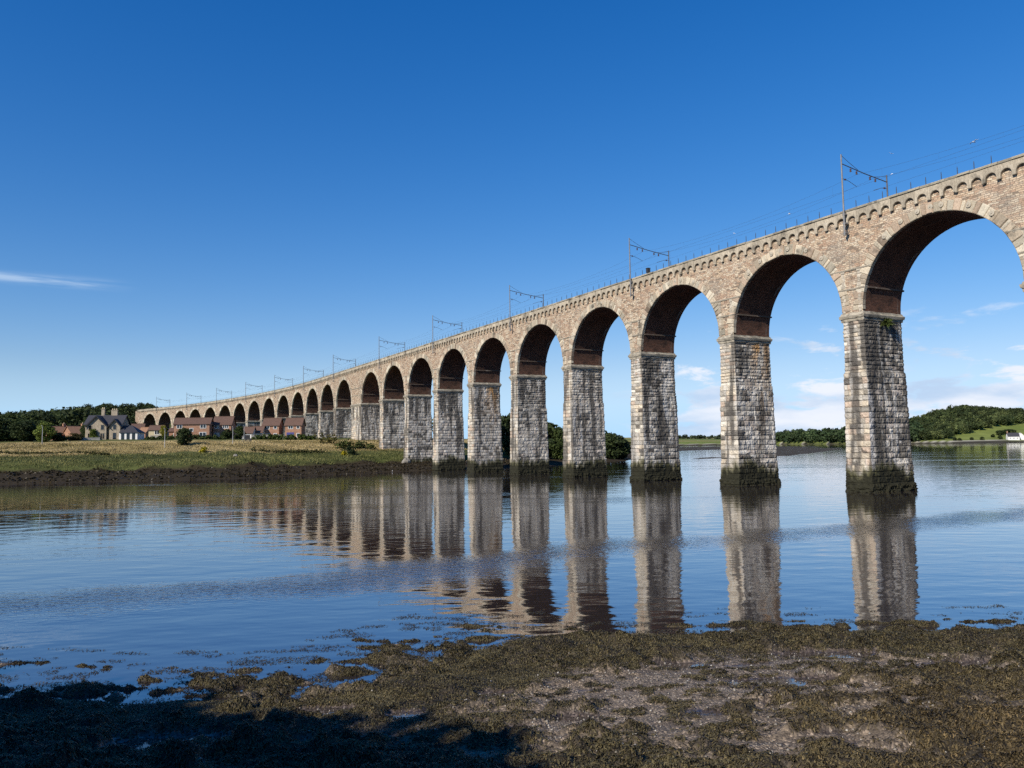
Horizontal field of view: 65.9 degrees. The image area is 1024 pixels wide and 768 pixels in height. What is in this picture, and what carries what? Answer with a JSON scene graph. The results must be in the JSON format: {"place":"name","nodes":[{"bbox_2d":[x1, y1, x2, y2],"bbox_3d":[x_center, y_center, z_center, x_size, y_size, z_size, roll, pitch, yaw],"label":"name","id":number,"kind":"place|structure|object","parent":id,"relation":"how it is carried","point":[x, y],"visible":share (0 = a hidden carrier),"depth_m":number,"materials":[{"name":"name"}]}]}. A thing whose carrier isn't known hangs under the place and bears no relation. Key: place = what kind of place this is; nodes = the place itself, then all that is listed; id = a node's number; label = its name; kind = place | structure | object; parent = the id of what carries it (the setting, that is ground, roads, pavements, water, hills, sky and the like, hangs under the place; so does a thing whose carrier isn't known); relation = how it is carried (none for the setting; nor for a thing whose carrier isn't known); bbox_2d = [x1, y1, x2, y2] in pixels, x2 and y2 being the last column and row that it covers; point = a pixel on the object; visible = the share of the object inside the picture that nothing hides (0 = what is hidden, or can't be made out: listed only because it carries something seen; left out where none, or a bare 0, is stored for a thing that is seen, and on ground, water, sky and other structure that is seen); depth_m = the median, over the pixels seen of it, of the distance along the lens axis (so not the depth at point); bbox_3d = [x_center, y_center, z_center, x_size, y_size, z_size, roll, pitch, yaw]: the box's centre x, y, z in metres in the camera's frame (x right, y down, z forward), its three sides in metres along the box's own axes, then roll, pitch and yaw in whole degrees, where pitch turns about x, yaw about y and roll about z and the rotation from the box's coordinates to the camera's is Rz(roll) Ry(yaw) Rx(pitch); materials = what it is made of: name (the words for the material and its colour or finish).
{"place":"outdoors","nodes":[
{"label":"outdoors","id":0,"kind":"place"},
{"bbox_2d":[0,420,630,484],"bbox_3d":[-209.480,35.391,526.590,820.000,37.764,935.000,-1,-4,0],"label":"river bank","id":1,"kind":"structure","parent":0,"point":[219,468],"depth_m":189.95,"materials":[{"name":"green plant"}]},
{"bbox_2d":[0,417,17,441],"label":"tree","id":2,"kind":"object","parent":1,"relation":"on","point":[5,433],"visible":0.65,"depth_m":236.08,"materials":[{"name":"green plant"}]},
{"bbox_2d":[0,412,25,440],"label":"tree","id":3,"kind":"object","parent":1,"relation":"on","point":[14,417],"visible":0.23,"depth_m":261.19,"materials":[{"name":"green plant"}]},
{"bbox_2d":[8,419,38,441],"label":"tree","id":4,"kind":"object","parent":1,"relation":"on","point":[22,430],"visible":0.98,"depth_m":230.91,"materials":[{"name":"green plant"}]},
{"bbox_2d":[22,414,39,436],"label":"tree","id":5,"kind":"object","parent":1,"relation":"on","point":[30,417],"visible":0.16,"depth_m":266.61,"materials":[{"name":"green plant"}]},
{"bbox_2d":[33,420,57,441],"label":"tree","id":6,"kind":"object","parent":1,"relation":"on","point":[49,430],"visible":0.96,"depth_m":226.70,"materials":[{"name":"green plant"}]},
{"bbox_2d":[0,450,109,454],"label":"bramble bank","id":7,"kind":"structure","parent":1,"relation":"on","point":[37,452],"depth_m":198.48,"materials":[{"name":"green plant"}]},
{"bbox_2d":[46,424,65,439],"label":"orange roofed house","id":8,"kind":"structure","parent":1,"relation":"on","point":[60,429],"depth_m":281.21,"materials":[{"name":"red brick"}]},
{"bbox_2d":[50,432,68,440],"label":"tree","id":9,"kind":"object","parent":1,"relation":"on","point":[59,436],"visible":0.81,"depth_m":230.68,"materials":[{"name":"green plant"}]},
{"bbox_2d":[63,422,82,435],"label":"orange roofed house","id":10,"kind":"structure","parent":1,"relation":"on","point":[71,429],"depth_m":279.64,"materials":[{"name":"red brick"}]},
{"bbox_2d":[65,433,83,440],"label":"tree","id":11,"kind":"object","parent":1,"relation":"on","point":[75,437],"visible":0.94,"depth_m":235.12,"materials":[{"name":"green plant"}]},
{"bbox_2d":[0,402,158,425],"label":"woods","id":12,"kind":"object","parent":1,"relation":"on","point":[74,416],"visible":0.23,"depth_m":336.40,"materials":[{"name":"green plant"}]},
{"bbox_2d":[68,437,99,440],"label":"garden wall","id":13,"kind":"structure","parent":1,"relation":"on","point":[90,438],"depth_m":238.04,"materials":[{"name":"concrete"}]},
{"bbox_2d":[80,416,87,432],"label":"tree","id":14,"kind":"object","parent":1,"relation":"on","point":[82,428],"visible":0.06,"depth_m":264.04,"materials":[{"name":"green plant"}]},
{"bbox_2d":[89,429,97,436],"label":"climbing shrub","id":15,"kind":"object","parent":1,"relation":"on","point":[92,433],"visible":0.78,"depth_m":245.32,"materials":[{"name":"green plant"}]},
{"bbox_2d":[83,407,144,439],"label":"stone villa","id":16,"kind":"object","parent":1,"relation":"on","point":[114,425],"visible":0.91,"depth_m":247.47,"materials":[{"name":"stone"}]},
{"bbox_2d":[100,433,104,438],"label":"window","id":17,"kind":"structure","parent":16,"relation":"in","point":[102,435],"depth_m":246.30,"materials":[{"name":"glass"}]},
{"bbox_2d":[112,432,116,438],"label":"window","id":18,"kind":"structure","parent":16,"relation":"in","point":[114,434],"depth_m":247.32,"materials":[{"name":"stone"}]},
{"bbox_2d":[131,423,145,428],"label":"cottage","id":19,"kind":"structure","parent":1,"relation":"on","point":[138,426],"depth_m":329.03,"materials":[{"name":"red brick"}]},
{"bbox_2d":[140,427,148,437],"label":"cottage","id":20,"kind":"structure","parent":1,"relation":"on","point":[144,429],"depth_m":316.27,"materials":[{"name":"orange brick"}]},
{"bbox_2d":[147,425,164,436],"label":"cottage","id":21,"kind":"structure","parent":1,"relation":"on","point":[153,429],"depth_m":297.30,"materials":[{"name":"beige paint"}]},
{"bbox_2d":[159,425,168,435],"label":"tree","id":22,"kind":"object","parent":1,"relation":"on","point":[163,432],"visible":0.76,"depth_m":261.11,"materials":[{"name":"green plant"}]},
{"bbox_2d":[168,428,173,435],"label":"brick annexe","id":23,"kind":"structure","parent":1,"relation":"on","point":[171,431],"depth_m":269.05,"materials":[{"name":"orange brick"}]},
{"bbox_2d":[175,427,191,445],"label":"tree","id":24,"kind":"object","parent":1,"relation":"on","point":[182,433],"visible":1,"depth_m":215.98,"materials":[{"name":"green plant"}]},
{"bbox_2d":[143,434,226,439],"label":"garden hedge","id":25,"kind":"object","parent":1,"relation":"on","point":[171,437],"visible":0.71,"depth_m":243.33,"materials":[{"name":"green plant"}]},
{"bbox_2d":[173,417,213,436],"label":"brick house","id":26,"kind":"structure","parent":1,"relation":"on","point":[201,426],"depth_m":264.98,"materials":[{"name":"brown brick"}]},
{"bbox_2d":[0,448,403,470],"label":"bank turf","id":27,"kind":"structure","parent":1,"relation":"on","point":[250,457],"depth_m":195.88,"materials":[{"name":"green plant"}]},
{"bbox_2d":[199,446,206,452],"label":"gorse bush","id":28,"kind":"object","parent":1,"relation":"on","point":[203,449],"visible":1,"depth_m":203.93,"materials":[{"name":"yellow plant"}]},
{"bbox_2d":[212,416,236,438],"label":"brick house","id":29,"kind":"structure","parent":1,"relation":"on","point":[220,424],"depth_m":271.15,"materials":[{"name":"brown tile"}]},
{"bbox_2d":[220,429,233,438],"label":"tree","id":30,"kind":"object","parent":1,"relation":"on","point":[227,433],"visible":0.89,"depth_m":256.68,"materials":[{"name":"green plant"}]},
{"bbox_2d":[233,425,245,438],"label":"tree","id":31,"kind":"object","parent":1,"relation":"on","point":[240,431],"visible":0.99,"depth_m":260.85,"materials":[{"name":"green plant"}]},
{"bbox_2d":[242,436,252,441],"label":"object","id":32,"kind":"structure","parent":1,"relation":"on","point":[246,439],"depth_m":247.50,"materials":[{"name":"stone"}]},
{"bbox_2d":[243,426,256,438],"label":"garage","id":33,"kind":"structure","parent":1,"relation":"on","point":[249,431],"depth_m":273.91,"materials":[{"name":"brown tile"}]},
{"bbox_2d":[0,439,503,457],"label":"dry grass","id":34,"kind":"structure","parent":1,"relation":"on","point":[256,444],"depth_m":214.40,"materials":[{"name":"beige plant"}]},
{"bbox_2d":[0,458,509,482],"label":"seaweed","id":35,"kind":"object","parent":1,"relation":"on","point":[14,473],"visible":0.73,"depth_m":177.65,"materials":[{"name":"brown plant"}]},
{"bbox_2d":[255,426,265,434],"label":"garage","id":36,"kind":"structure","parent":1,"relation":"on","point":[260,430],"depth_m":277.98,"materials":[{"name":"brown tile"}]},
{"bbox_2d":[261,418,283,434],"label":"brick house","id":37,"kind":"structure","parent":1,"relation":"on","point":[273,425],"depth_m":281.15,"materials":[{"name":"brown tile"}]},
{"bbox_2d":[251,434,315,439],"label":"garden hedge","id":38,"kind":"object","parent":1,"relation":"on","point":[289,437],"visible":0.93,"depth_m":254.34,"materials":[{"name":"green plant"}]},
{"bbox_2d":[251,447,327,452],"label":"bramble bank","id":39,"kind":"structure","parent":1,"relation":"on","point":[293,451],"depth_m":218.10,"materials":[{"name":"green plant"}]},
{"bbox_2d":[284,417,305,437],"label":"brick house","id":40,"kind":"structure","parent":1,"relation":"on","point":[295,427],"depth_m":280.62,"materials":[{"name":"brown brick"}]},
{"bbox_2d":[312,432,339,443],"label":"shrub clump","id":41,"kind":"object","parent":1,"relation":"on","point":[328,440],"visible":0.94,"depth_m":245.60,"materials":[{"name":"green plant"}]},
{"bbox_2d":[342,445,356,454],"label":"shrub clump","id":42,"kind":"object","parent":1,"relation":"on","point":[351,451],"visible":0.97,"depth_m":226.51,"materials":[{"name":"green plant"}]},
{"bbox_2d":[332,438,375,449],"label":"shrub clump","id":43,"kind":"object","parent":1,"relation":"on","point":[356,444],"visible":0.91,"depth_m":240.09,"materials":[{"name":"green plant"}]},
{"bbox_2d":[401,458,410,462],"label":"boulder","id":44,"kind":"object","parent":1,"relation":"on","point":[404,460],"visible":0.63,"depth_m":220.28,"materials":[{"name":"stone"}]},
{"bbox_2d":[501,413,510,454],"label":"tree","id":45,"kind":"object","parent":1,"relation":"on","point":[505,425],"visible":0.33,"depth_m":258.23,"materials":[{"name":"green plant"}]},
{"bbox_2d":[547,422,562,457],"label":"tree","id":46,"kind":"object","parent":1,"relation":"on","point":[550,427],"visible":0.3,"depth_m":271.89,"materials":[{"name":"green plant"}]},
{"bbox_2d":[549,427,562,459],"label":"tree","id":47,"kind":"object","parent":1,"relation":"on","point":[557,452],"visible":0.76,"depth_m":268.73,"materials":[{"name":"green plant"}]},
{"bbox_2d":[135,153,1023,492],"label":"railway viaduct","id":48,"kind":"object","parent":1,"relation":"on","point":[869,259],"visible":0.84,"depth_m":130.76,"materials":[{"name":"stone"}]},
{"bbox_2d":[274,375,292,396],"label":"overhead line gantry","id":49,"kind":"object","parent":48,"relation":"on","point":[275,381],"visible":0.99,"depth_m":362.70,"materials":[{"name":"grey metal"}]},
{"bbox_2d":[303,366,323,389],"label":"overhead line gantry","id":50,"kind":"object","parent":48,"relation":"on","point":[308,374],"visible":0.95,"depth_m":326.94,"materials":[{"name":"grey metal"}]},
{"bbox_2d":[432,315,461,352],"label":"overhead line gantry","id":51,"kind":"object","parent":48,"relation":"on","point":[441,329],"visible":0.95,"depth_m":208.28,"materials":[{"name":"grey metal"}]},
{"bbox_2d":[509,285,543,330],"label":"overhead line gantry","id":52,"kind":"object","parent":48,"relation":"on","point":[510,319],"visible":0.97,"depth_m":171.14,"materials":[{"name":"grey metal"}]},
{"bbox_2d":[629,238,669,296],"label":"overhead line gantry","id":53,"kind":"object","parent":48,"relation":"on","point":[630,281],"visible":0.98,"depth_m":133.91,"materials":[{"name":"grey metal"}]},
{"bbox_2d":[840,154,887,235],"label":"overhead line gantry","id":54,"kind":"object","parent":48,"relation":"on","point":[844,214],"visible":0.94,"depth_m":96.57,"materials":[{"name":"grey metal"}]},
{"bbox_2d":[163,133,1012,402],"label":"overhead wire","id":55,"kind":"object","parent":54,"relation":"hanging from","point":[686,241],"visible":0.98,"depth_m":117.57,"materials":[{"name":"grey metal"}]},
{"bbox_2d":[181,137,1021,400],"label":"overhead wire","id":56,"kind":"object","parent":54,"relation":"hanging from","point":[733,234],"visible":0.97,"depth_m":111.98,"materials":[{"name":"black metal"}]},
{"bbox_2d":[880,317,894,328],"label":"wall fern","id":57,"kind":"object","parent":48,"relation":"attached to","point":[887,322],"depth_m":95.37,"materials":[{"name":"green plant"}]},
{"bbox_2d":[605,432,630,458],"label":"tree","id":58,"kind":"object","parent":1,"relation":"on","point":[614,442],"visible":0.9,"depth_m":293.34,"materials":[{"name":"green plant"}]},
{"bbox_2d":[615,439,630,458],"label":"tree","id":59,"kind":"object","parent":1,"relation":"on","point":[623,456],"visible":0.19,"depth_m":301.47,"materials":[{"name":"green plant"}]},
{"bbox_2d":[0,442,1023,708],"bbox_3d":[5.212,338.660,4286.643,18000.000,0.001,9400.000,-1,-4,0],"label":"water","id":60,"kind":"structure","parent":0,"point":[158,574],"depth_m":42.89,"materials":[{"name":"blue liquid"}]},
{"bbox_2d":[0,604,1020,705],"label":"seaweed","id":61,"kind":"object","parent":60,"relation":"on","point":[326,676],"visible":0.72,"depth_m":24.12,"materials":[{"name":"brown plant"}]},
{"bbox_2d":[0,620,1023,767],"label":"foreshore","id":62,"kind":"structure","parent":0,"point":[782,735],"depth_m":17.13,"materials":[{"name":"brown soil"}]},
{"bbox_2d":[0,617,1023,767],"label":"seaweed","id":63,"kind":"object","parent":62,"relation":"on","point":[137,715],"visible":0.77,"depth_m":17.27,"materials":[{"name":"brown plant"}]},
{"bbox_2d":[121,632,1019,762],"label":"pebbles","id":64,"kind":"object","parent":62,"relation":"on","point":[734,689],"visible":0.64,"depth_m":18.02,"materials":[{"name":"grey stone"}]},
{"bbox_2d":[0,0,1023,438],"label":"sky","id":65,"kind":"structure","parent":0,"point":[198,197],"materials":[{"name":"blue"}]},
{"bbox_2d":[625,437,720,443],"bbox_3d":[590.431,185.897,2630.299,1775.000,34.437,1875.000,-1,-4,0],"label":"fields","id":66,"kind":"structure","parent":0,"point":[685,440],"depth_m":2073.81,"materials":[{"name":"plant"}]},
{"bbox_2d":[678,434,720,438],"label":"hedgerows","id":67,"kind":"object","parent":66,"relation":"on","point":[684,436],"visible":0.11,"depth_m":2246.77,"materials":[{"name":"green plant"}]},
{"bbox_2d":[679,446,816,450],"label":"mudflat","id":68,"kind":"structure","parent":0,"point":[696,448],"depth_m":728.69,"materials":[{"name":"soil"}]},
{"bbox_2d":[776,448,840,455],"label":"mudflat","id":69,"kind":"structure","parent":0,"point":[788,451],"depth_m":466.79,"materials":[{"name":"soil"}]},
{"bbox_2d":[679,420,1023,445],"bbox_3d":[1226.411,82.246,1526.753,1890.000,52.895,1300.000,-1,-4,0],"label":"hill","id":70,"kind":"structure","parent":0,"point":[978,433],"depth_m":1092.33,"materials":[{"name":"green plant"}]},
{"bbox_2d":[775,419,924,442],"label":"woods","id":71,"kind":"object","parent":70,"relation":"on","point":[823,435],"visible":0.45,"depth_m":1277.30,"materials":[{"name":"green plant"}]},
{"bbox_2d":[909,404,1023,439],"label":"woods","id":72,"kind":"object","parent":70,"relation":"on","point":[949,421],"visible":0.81,"depth_m":1165.60,"materials":[{"name":"green plant"}]},
{"bbox_2d":[995,430,1004,434],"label":"bush","id":73,"kind":"object","parent":70,"relation":"on","point":[1000,432],"visible":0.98,"depth_m":1070.65,"materials":[{"name":"green plant"}]},
{"bbox_2d":[1004,429,1016,433],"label":"bush","id":74,"kind":"object","parent":70,"relation":"on","point":[1009,430],"visible":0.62,"depth_m":1078.86,"materials":[{"name":"green plant"}]},
{"bbox_2d":[1005,431,1019,439],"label":"white cottage","id":75,"kind":"structure","parent":70,"relation":"on","point":[1012,436],"depth_m":1006.17,"materials":[{"name":"paint"}]}
]}

